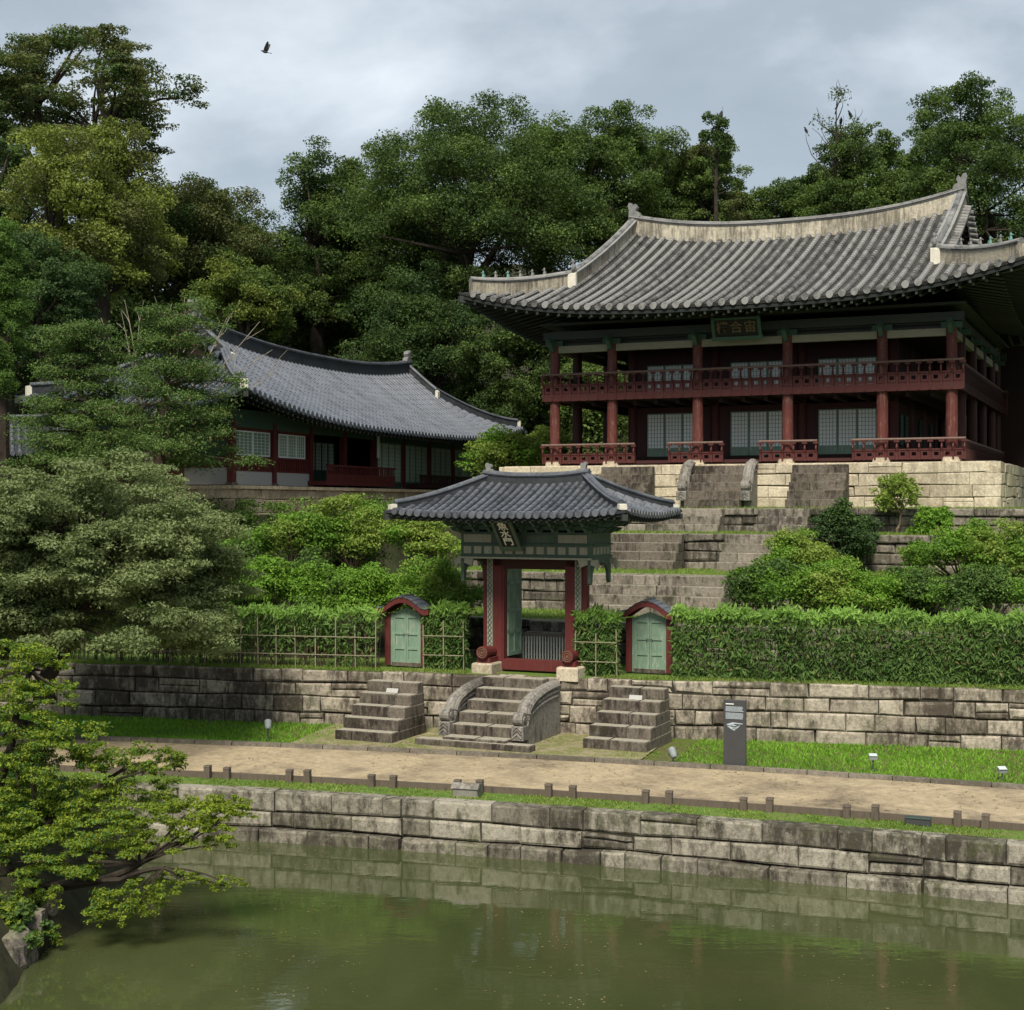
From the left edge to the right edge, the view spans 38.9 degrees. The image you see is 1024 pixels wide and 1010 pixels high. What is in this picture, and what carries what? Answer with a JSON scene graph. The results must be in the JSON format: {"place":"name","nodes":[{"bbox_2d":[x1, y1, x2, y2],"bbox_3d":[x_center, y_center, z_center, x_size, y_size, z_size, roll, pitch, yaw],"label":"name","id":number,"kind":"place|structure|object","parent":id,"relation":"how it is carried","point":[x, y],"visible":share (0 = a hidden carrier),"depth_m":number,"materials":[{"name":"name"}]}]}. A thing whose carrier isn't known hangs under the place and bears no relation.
{"place":"outdoors","nodes":[
{"label":"outdoors","id":0,"kind":"place"},
{"bbox_2d":[0,800,148,1003],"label":"bank","id":1,"kind":"structure","parent":0,"point":[69,916],"depth_m":26.91,"materials":[{"name":"grey stone"}]},
{"bbox_2d":[2,926,38,968],"bbox_3d":[-8.551,7.635,24.600,0.858,0.780,0.936,0,0,0],"label":"rock","id":2,"kind":"object","parent":1,"relation":"on","point":[15,944],"visible":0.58,"depth_m":24.38,"materials":[{"name":"stone"}]},
{"bbox_2d":[0,893,53,953],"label":"shrub","id":3,"kind":"object","parent":1,"relation":"on","point":[14,908],"visible":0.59,"depth_m":24.88,"materials":[{"name":"green plant"}]},
{"bbox_2d":[0,639,258,946],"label":"overhanging tree","id":4,"kind":"object","parent":1,"relation":"on","point":[41,834],"visible":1,"depth_m":26.38,"materials":[{"name":"green plant"}]},
{"bbox_2d":[291,724,655,759],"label":"paving","id":5,"kind":"structure","parent":0,"point":[575,741],"depth_m":40.38,"materials":[{"name":"beige stone"}]},
{"bbox_2d":[335,679,425,742],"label":"stone steps","id":6,"kind":"structure","parent":5,"relation":"on","point":[379,713],"depth_m":41.77,"materials":[{"name":"grey stone"}]},
{"bbox_2d":[415,675,560,752],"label":"stone steps","id":7,"kind":"structure","parent":5,"relation":"on","point":[506,713],"depth_m":40.93,"materials":[{"name":"grey stone"}]},
{"bbox_2d":[583,685,670,751],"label":"stone steps","id":8,"kind":"structure","parent":5,"relation":"on","point":[624,722],"depth_m":40.28,"materials":[{"name":"grey stone"}]},
{"bbox_2d":[9,260,945,658],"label":"hillside","id":9,"kind":"structure","parent":0,"point":[395,550],"depth_m":55.94,"materials":[{"name":"green plant"}]},
{"bbox_2d":[0,215,37,483],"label":"juniper","id":10,"kind":"object","parent":9,"relation":"on","point":[14,343],"visible":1,"depth_m":61.71,"materials":[{"name":"green plant"}]},
{"bbox_2d":[0,100,43,231],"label":"broadleaf tree","id":11,"kind":"object","parent":9,"relation":"on","point":[7,155],"visible":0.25,"depth_m":84.94,"materials":[{"name":"green plant"}]},
{"bbox_2d":[9,413,77,484],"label":"outbuilding","id":12,"kind":"structure","parent":9,"relation":"on","point":[14,451],"depth_m":69.04,"materials":[{"name":"grey paint"}]},
{"bbox_2d":[1,227,115,413],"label":"broadleaf tree","id":13,"kind":"object","parent":9,"relation":"on","point":[64,290],"visible":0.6,"depth_m":72.91,"materials":[{"name":"green plant"}]},
{"bbox_2d":[0,317,148,521],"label":"spreading conifer","id":14,"kind":"object","parent":9,"relation":"on","point":[76,333],"visible":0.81,"depth_m":56.40,"materials":[{"name":"green plant"}]},
{"bbox_2d":[0,115,188,367],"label":"yellow green tree","id":15,"kind":"object","parent":9,"relation":"on","point":[112,226],"visible":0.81,"depth_m":77.67,"materials":[{"name":"green plant"}]},
{"bbox_2d":[9,268,184,408],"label":"broadleaf tree","id":16,"kind":"object","parent":9,"relation":"on","point":[116,315],"visible":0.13,"depth_m":97.39,"materials":[{"name":"green plant"}]},
{"bbox_2d":[0,23,210,427],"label":"broadleaf tree","id":17,"kind":"object","parent":9,"relation":"on","point":[32,94],"visible":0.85,"depth_m":89.60,"materials":[{"name":"green plant"}]},
{"bbox_2d":[47,294,275,504],"bbox_3d":[-13.137,-2.617,55.235,7.378,10.694,7.037,0,0,34],"label":"spreading conifer","id":18,"kind":"object","parent":9,"relation":"on","point":[167,339],"visible":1,"depth_m":54.41,"materials":[{"name":"green plant"}]},
{"bbox_2d":[120,171,284,311],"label":"broadleaf tree","id":19,"kind":"object","parent":9,"relation":"on","point":[209,210],"visible":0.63,"depth_m":97.40,"materials":[{"name":"green plant"}]},
{"bbox_2d":[64,493,415,655],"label":"slope undergrowth","id":20,"kind":"object","parent":9,"relation":"on","point":[282,506],"visible":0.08,"depth_m":56.32,"materials":[{"name":"green plant"}]},
{"bbox_2d":[177,249,304,343],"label":"broadleaf tree","id":21,"kind":"object","parent":9,"relation":"on","point":[264,297],"visible":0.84,"depth_m":91.46,"materials":[{"name":"green plant"}]},
{"bbox_2d":[150,240,355,357],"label":"broadleaf tree","id":22,"kind":"object","parent":9,"relation":"on","point":[296,341],"visible":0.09,"depth_m":108.93,"materials":[{"name":"green plant"}]},
{"bbox_2d":[228,555,296,623],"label":"shrub","id":23,"kind":"object","parent":9,"relation":"on","point":[270,566],"visible":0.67,"depth_m":47.11,"materials":[{"name":"green plant"}]},
{"bbox_2d":[15,299,526,514],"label":"hall","id":24,"kind":"structure","parent":9,"relation":"on","point":[318,426],"depth_m":68.90,"materials":[{"name":"tile"}]},
{"bbox_2d":[236,430,269,456],"bbox_3d":[-11.009,-2.600,61.568,0.050,1.040,2.834,0,0,21],"label":"lattice window","id":25,"kind":"structure","parent":24,"relation":"in","point":[258,443],"depth_m":61.58,"materials":[{"name":"paper"}]},
{"bbox_2d":[406,445,426,483],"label":"lattice window","id":26,"kind":"structure","parent":24,"relation":"in","point":[416,456],"depth_m":77.22,"materials":[{"name":"green paint"}]},
{"bbox_2d":[238,506,337,567],"bbox_3d":[-7.796,1.192,51.596,3.425,2.311,2.787,0,0,18],"label":"shrub","id":27,"kind":"object","parent":9,"relation":"on","point":[292,533],"visible":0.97,"depth_m":51.14,"materials":[{"name":"green plant"}]},
{"bbox_2d":[278,546,351,625],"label":"shrub","id":28,"kind":"object","parent":9,"relation":"on","point":[310,582],"visible":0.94,"depth_m":47.01,"materials":[{"name":"green plant"}]},
{"bbox_2d":[249,135,390,355],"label":"broadleaf tree","id":29,"kind":"object","parent":9,"relation":"on","point":[333,270],"visible":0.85,"depth_m":102.60,"materials":[{"name":"green plant"}]},
{"bbox_2d":[303,492,394,568],"bbox_3d":[-5.823,0.927,52.547,3.345,2.778,3.207,0,0,0],"label":"shrub","id":30,"kind":"object","parent":9,"relation":"on","point":[366,527],"visible":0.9,"depth_m":51.92,"materials":[{"name":"green plant"}]},
{"bbox_2d":[314,561,412,625],"bbox_3d":[-4.852,2.889,47.630,2.733,2.164,3.204,0,0,40],"label":"shrub","id":31,"kind":"object","parent":9,"relation":"on","point":[365,585],"visible":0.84,"depth_m":46.97,"materials":[{"name":"green plant"}]},
{"bbox_2d":[315,141,433,353],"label":"broadleaf tree","id":32,"kind":"object","parent":9,"relation":"on","point":[356,169],"visible":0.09,"depth_m":106.82,"materials":[{"name":"green plant"}]},
{"bbox_2d":[289,227,511,357],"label":"broadleaf tree","id":33,"kind":"object","parent":9,"relation":"on","point":[350,333],"visible":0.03,"depth_m":108.94,"materials":[{"name":"green plant"}]},
{"bbox_2d":[335,258,500,403],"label":"broadleaf tree","id":34,"kind":"object","parent":9,"relation":"on","point":[419,318],"visible":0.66,"depth_m":92.23,"materials":[{"name":"green plant"}]},
{"bbox_2d":[376,519,460,561],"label":"shrub","id":35,"kind":"object","parent":9,"relation":"on","point":[430,538],"visible":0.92,"depth_m":50.87,"materials":[{"name":"green plant"}]},
{"bbox_2d":[21,360,837,475],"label":"woodland undergrowth","id":36,"kind":"object","parent":9,"relation":"on","point":[595,437],"visible":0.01,"depth_m":89.21,"materials":[{"name":"green plant"}]},
{"bbox_2d":[380,553,483,621],"bbox_3d":[-2.574,2.765,47.433,3.879,2.381,3.168,0,0,27],"label":"shrub","id":37,"kind":"object","parent":9,"relation":"on","point":[431,581],"visible":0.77,"depth_m":46.85,"materials":[{"name":"green plant"}]},
{"bbox_2d":[332,88,622,473],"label":"zelkova","id":38,"kind":"object","parent":9,"relation":"on","point":[447,214],"visible":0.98,"depth_m":94.16,"materials":[{"name":"green plant"}]},
{"bbox_2d":[454,423,549,477],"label":"shrub","id":39,"kind":"object","parent":9,"relation":"on","point":[506,449],"visible":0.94,"depth_m":71.35,"materials":[{"name":"green plant"}]},
{"bbox_2d":[449,321,572,434],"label":"broadleaf tree","id":40,"kind":"object","parent":9,"relation":"on","point":[501,342],"visible":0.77,"depth_m":91.03,"materials":[{"name":"green plant"}]},
{"bbox_2d":[528,356,627,457],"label":"broadleaf tree","id":41,"kind":"object","parent":9,"relation":"on","point":[565,419],"visible":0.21,"depth_m":90.17,"materials":[{"name":"green plant"}]},
{"bbox_2d":[530,98,702,452],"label":"zelkova","id":42,"kind":"object","parent":9,"relation":"on","point":[616,151],"visible":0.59,"depth_m":98.16,"materials":[{"name":"green plant"}]},
{"bbox_2d":[658,137,760,220],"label":"broadleaf tree","id":43,"kind":"object","parent":9,"relation":"on","point":[697,169],"visible":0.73,"depth_m":98.92,"materials":[{"name":"green plant"}]},
{"bbox_2d":[697,111,744,220],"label":"sparse tree","id":44,"kind":"object","parent":9,"relation":"on","point":[721,137],"visible":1,"depth_m":91.88,"materials":[{"name":"green plant"}]},
{"bbox_2d":[739,177,841,220],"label":"broadleaf tree","id":45,"kind":"object","parent":9,"relation":"on","point":[778,195],"visible":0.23,"depth_m":101.01,"materials":[{"name":"green plant"}]},
{"bbox_2d":[806,81,870,437],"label":"sparse tree","id":46,"kind":"object","parent":9,"relation":"on","point":[836,158],"visible":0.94,"depth_m":95.73,"materials":[{"name":"green plant"}]},
{"bbox_2d":[791,121,921,216],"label":"broadleaf tree","id":47,"kind":"object","parent":9,"relation":"on","point":[852,192],"visible":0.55,"depth_m":96.07,"materials":[{"name":"green plant"}]},
{"bbox_2d":[864,109,984,220],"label":"broadleaf tree","id":48,"kind":"object","parent":9,"relation":"on","point":[911,162],"visible":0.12,"depth_m":103.59,"materials":[{"name":"green plant"}]},
{"bbox_2d":[873,70,1023,244],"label":"zelkova","id":49,"kind":"object","parent":9,"relation":"on","point":[998,156],"visible":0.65,"depth_m":93.52,"materials":[{"name":"green plant"}]},
{"bbox_2d":[0,835,1023,1009],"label":"pond water","id":50,"kind":"structure","parent":0,"point":[417,930],"depth_m":25.79,"materials":[{"name":"green liquid"}]},
{"bbox_2d":[59,778,1023,904],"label":"pond wall","id":51,"kind":"structure","parent":50,"relation":"in","point":[977,868],"depth_m":31.27,"materials":[{"name":"stone"}]},
{"bbox_2d":[0,738,1023,823],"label":"path","id":52,"kind":"structure","parent":0,"point":[902,797],"depth_m":35.86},
{"bbox_2d":[0,732,1023,789],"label":"kerb","id":53,"kind":"structure","parent":52,"relation":"on","point":[626,761],"depth_m":38.11,"materials":[{"name":"stone"}]},
{"bbox_2d":[0,0,1023,351],"label":"sky","id":54,"kind":"structure","parent":0,"point":[344,72],"materials":[{"name":"grey"}]},
{"bbox_2d":[0,712,1023,783],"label":"lawn","id":55,"kind":"structure","parent":0,"point":[662,755],"depth_m":39.00,"materials":[{"name":"green plant"}]},
{"bbox_2d":[0,660,1023,750],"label":"terrace wall","id":56,"kind":"structure","parent":55,"relation":"on","point":[957,717],"depth_m":41.91,"materials":[{"name":"stone"}]},
{"bbox_2d":[23,658,1023,688],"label":"wall top grass","id":57,"kind":"structure","parent":56,"relation":"on","point":[440,670],"depth_m":43.73,"materials":[{"name":"green plant"}]},
{"bbox_2d":[724,699,746,765],"bbox_3d":[5.699,5.850,37.059,0.580,1.740,0.104,0,0,22],"label":"information sign","id":58,"kind":"object","parent":55,"relation":"on","point":[735,732],"visible":1,"depth_m":37.01,"materials":[{"name":"grey metal"}]},
{"bbox_2d":[8,771,1023,840],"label":"verge","id":59,"kind":"structure","parent":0,"point":[774,815],"depth_m":32.35,"materials":[{"name":"green plant"}]},
{"bbox_2d":[40,760,1023,830],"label":"fence","id":60,"kind":"object","parent":59,"relation":"on","point":[847,812],"visible":0.63,"depth_m":33.10,"materials":[{"name":"brown wood"}]},
{"bbox_2d":[25,652,1023,689],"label":"gate terrace","id":61,"kind":"structure","parent":0,"point":[470,661],"depth_m":45.15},
{"bbox_2d":[0,484,101,656],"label":"maple","id":62,"kind":"object","parent":61,"relation":"on","point":[17,558],"visible":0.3,"depth_m":38.33,"materials":[{"name":"green plant"}]},
{"bbox_2d":[0,446,269,700],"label":"maple","id":63,"kind":"object","parent":61,"relation":"on","point":[162,563],"visible":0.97,"depth_m":38.56,"materials":[{"name":"green plant"}]},
{"bbox_2d":[8,601,385,668],"bbox_3d":[-10.875,4.031,46.320,14.307,2.281,1.231,0,0,12],"label":"hedge","id":64,"kind":"object","parent":61,"relation":"on","point":[273,612],"visible":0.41,"depth_m":45.28,"materials":[{"name":"green plant"}]},
{"bbox_2d":[375,594,430,666],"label":"side gate","id":65,"kind":"structure","parent":61,"relation":"on","point":[403,638],"depth_m":45.15,"materials":[{"name":"red paint"}]},
{"bbox_2d":[419,597,472,669],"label":"hedge","id":66,"kind":"object","parent":61,"relation":"on","point":[445,642],"visible":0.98,"depth_m":44.47,"materials":[{"name":"green plant"}]},
{"bbox_2d":[384,462,682,681],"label":"gate","id":67,"kind":"structure","parent":61,"relation":"on","point":[512,524],"depth_m":43.18,"materials":[{"name":"grey tile"}]},
{"bbox_2d":[507,569,521,655],"bbox_3d":[0.049,3.270,44.830,0.110,2.700,0.950,0,0,26],"label":"door leaf","id":68,"kind":"structure","parent":67,"relation":"in","point":[514,576],"depth_m":44.77,"materials":[{"name":"green paint"}]},
{"bbox_2d":[519,630,564,659],"bbox_3d":[1.269,4.490,45.091,2.240,1.100,0.100,0,0,24],"label":"slatted barrier","id":69,"kind":"object","parent":61,"relation":"on","point":[521,655],"visible":0.36,"depth_m":45.22,"materials":[{"name":"grey paint"}]},
{"bbox_2d":[517,620,615,659],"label":"stone steps","id":70,"kind":"structure","parent":61,"relation":"on","point":[547,627],"depth_m":46.56,"materials":[{"name":"stone"}]},
{"bbox_2d":[570,601,623,677],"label":"hedge","id":71,"kind":"object","parent":61,"relation":"on","point":[605,660],"visible":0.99,"depth_m":42.77,"materials":[{"name":"green plant"}]},
{"bbox_2d":[620,597,682,673],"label":"side gate","id":72,"kind":"structure","parent":61,"relation":"on","point":[648,644],"depth_m":43.34,"materials":[{"name":"red paint"}]},
{"bbox_2d":[635,612,649,668],"bbox_3d":[3.911,4.050,43.478,0.450,1.700,0.098,0,0,24],"label":"door leaf","id":73,"kind":"structure","parent":72,"relation":"in","point":[642,622],"depth_m":43.46,"materials":[{"name":"green paint"}]},
{"bbox_2d":[650,612,664,669],"bbox_3d":[4.332,4.050,43.290,0.450,1.700,0.098,0,0,24],"label":"door leaf","id":74,"kind":"structure","parent":72,"relation":"in","point":[656,621],"depth_m":43.28,"materials":[{"name":"green paint"}]},
{"bbox_2d":[432,616,1023,681],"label":"retaining wall","id":75,"kind":"structure","parent":61,"relation":"on","point":[476,634],"depth_m":45.16,"materials":[{"name":"stone"}]},
{"bbox_2d":[667,598,1023,687],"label":"hedge","id":76,"kind":"object","parent":61,"relation":"on","point":[998,651],"visible":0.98,"depth_m":41.26,"materials":[{"name":"green plant"}]},
{"bbox_2d":[457,566,1011,577],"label":"terrace turf","id":77,"kind":"structure","parent":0,"point":[630,572],"depth_m":52.20,"materials":[{"name":"plant"}]},
{"bbox_2d":[752,525,847,575],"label":"shrub","id":78,"kind":"object","parent":77,"relation":"on","point":[789,542],"visible":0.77,"depth_m":49.59,"materials":[{"name":"green plant"}]},
{"bbox_2d":[809,496,885,568],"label":"bush","id":79,"kind":"object","parent":77,"relation":"on","point":[849,530],"visible":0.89,"depth_m":51.19,"materials":[{"name":"green plant"}]},
{"bbox_2d":[897,517,1003,576],"bbox_3d":[14.766,1.476,48.278,3.990,2.189,3.586,0,0,0],"label":"shrub","id":80,"kind":"object","parent":77,"relation":"on","point":[948,548],"visible":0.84,"depth_m":47.73,"materials":[{"name":"green plant"}]},
{"bbox_2d":[960,516,1023,577],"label":"shrub","id":81,"kind":"object","parent":77,"relation":"on","point":[1010,547],"visible":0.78,"depth_m":46.90,"materials":[{"name":"green plant"}]},
{"bbox_2d":[470,607,1022,634],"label":"terrace turf","id":82,"kind":"structure","parent":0,"point":[555,612],"depth_m":47.20,"materials":[{"name":"plant"}]},
{"bbox_2d":[384,506,1023,631],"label":"terrace grass","id":83,"kind":"structure","parent":82,"relation":"on","point":[707,571],"depth_m":52.64,"materials":[{"name":"plant"}]},
{"bbox_2d":[719,557,828,623],"bbox_3d":[8.257,2.778,46.257,3.011,2.265,3.635,0,0,-36],"label":"shrub","id":84,"kind":"object","parent":82,"relation":"on","point":[757,584],"visible":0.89,"depth_m":45.67,"materials":[{"name":"green plant"}]},
{"bbox_2d":[779,554,905,624],"bbox_3d":[10.407,2.699,45.387,3.788,2.362,3.075,0,0,27],"label":"shrub","id":85,"kind":"object","parent":82,"relation":"on","point":[844,582],"visible":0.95,"depth_m":44.79,"materials":[{"name":"green plant"}]},
{"bbox_2d":[863,564,949,621],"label":"shrub","id":86,"kind":"object","parent":82,"relation":"on","point":[913,580],"visible":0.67,"depth_m":45.95,"materials":[{"name":"green plant"}]},
{"bbox_2d":[921,561,1023,626],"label":"shrub","id":87,"kind":"object","parent":82,"relation":"on","point":[974,587],"visible":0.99,"depth_m":43.81,"materials":[{"name":"green plant"}]},
{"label":"terrace earth","id":88,"kind":"structure","parent":0,"visible":0},
{"bbox_2d":[589,574,660,615],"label":"stone steps","id":89,"kind":"structure","parent":88,"relation":"on","point":[623,591],"depth_m":49.98,"materials":[{"name":"stone"}]},
{"bbox_2d":[599,466,654,495],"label":"stone steps","id":90,"kind":"structure","parent":88,"relation":"on","point":[641,479],"depth_m":63.02,"materials":[{"name":"stone"}]},
{"bbox_2d":[601,533,683,569],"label":"stone steps","id":91,"kind":"structure","parent":88,"relation":"on","point":[646,551],"depth_m":54.67,"materials":[{"name":"stone"}]},
{"bbox_2d":[645,509,723,532],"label":"stone steps","id":92,"kind":"structure","parent":88,"relation":"on","point":[706,520],"depth_m":58.01,"materials":[{"name":"stone"}]},
{"bbox_2d":[650,575,728,615],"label":"stone steps","id":93,"kind":"structure","parent":88,"relation":"on","point":[702,591],"depth_m":49.01,"materials":[{"name":"stone"}]},
{"bbox_2d":[443,570,1023,622],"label":"retaining wall","id":94,"kind":"structure","parent":88,"relation":"on","point":[545,590],"depth_m":51.98,"materials":[{"name":"stone"}]},
{"bbox_2d":[468,533,1020,574],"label":"retaining wall","id":95,"kind":"structure","parent":88,"relation":"on","point":[702,550],"depth_m":52.35,"materials":[{"name":"stone"}]},
{"bbox_2d":[716,534,773,571],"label":"stone steps","id":96,"kind":"structure","parent":88,"relation":"on","point":[740,550],"depth_m":53.23,"materials":[{"name":"stone"}]},
{"bbox_2d":[753,509,810,531],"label":"stone steps","id":97,"kind":"structure","parent":88,"relation":"on","point":[800,518],"depth_m":56.61,"materials":[{"name":"stone"}]},
{"bbox_2d":[785,464,848,507],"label":"stone steps","id":98,"kind":"structure","parent":88,"relation":"on","point":[823,485],"depth_m":59.36,"materials":[{"name":"stone"}]},
{"bbox_2d":[620,508,1023,532],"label":"retaining wall","id":99,"kind":"structure","parent":88,"relation":"on","point":[738,519],"depth_m":55.72,"materials":[{"name":"stone"}]},
{"bbox_2d":[905,505,954,534],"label":"shrub","id":100,"kind":"object","parent":88,"relation":"on","point":[937,517],"visible":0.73,"depth_m":52.64,"materials":[{"name":"green plant"}]},
{"label":"terrace turf","id":101,"kind":"structure","parent":0,"visible":0},
{"bbox_2d":[676,459,758,507],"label":"stone steps","id":102,"kind":"structure","parent":101,"relation":"on","point":[735,486],"depth_m":61.06,"materials":[{"name":"grey stone"}]},
{"bbox_2d":[458,173,1023,508],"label":"pavilion","id":103,"kind":"structure","parent":101,"relation":"on","point":[730,343],"depth_m":64.58,"materials":[{"name":"grey tile"}]},
{"bbox_2d":[647,413,691,456],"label":"lattice door","id":104,"kind":"structure","parent":103,"relation":"in","point":[662,429],"depth_m":67.42,"materials":[{"name":"green paint"}]},
{"bbox_2d":[730,410,781,455],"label":"lattice door","id":105,"kind":"structure","parent":103,"relation":"in","point":[747,428],"depth_m":65.74,"materials":[{"name":"green paint"}]},
{"bbox_2d":[818,408,876,453],"bbox_3d":[14.808,-3.160,64.022,2.564,2.180,0.050,0,0,24],"label":"lattice door","id":106,"kind":"structure","parent":103,"relation":"in","point":[857,423],"depth_m":64.05,"materials":[{"name":"green paint"}]},
{"label":"terrace turf","id":107,"kind":"structure","parent":0,"visible":0},
{"bbox_2d":[869,471,923,533],"bbox_3d":[14.631,0.101,55.073,2.063,2.737,2.106,0,0,0],"label":"sapling","id":108,"kind":"object","parent":107,"relation":"on","point":[900,487],"visible":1,"depth_m":54.91,"materials":[{"name":"green plant"}]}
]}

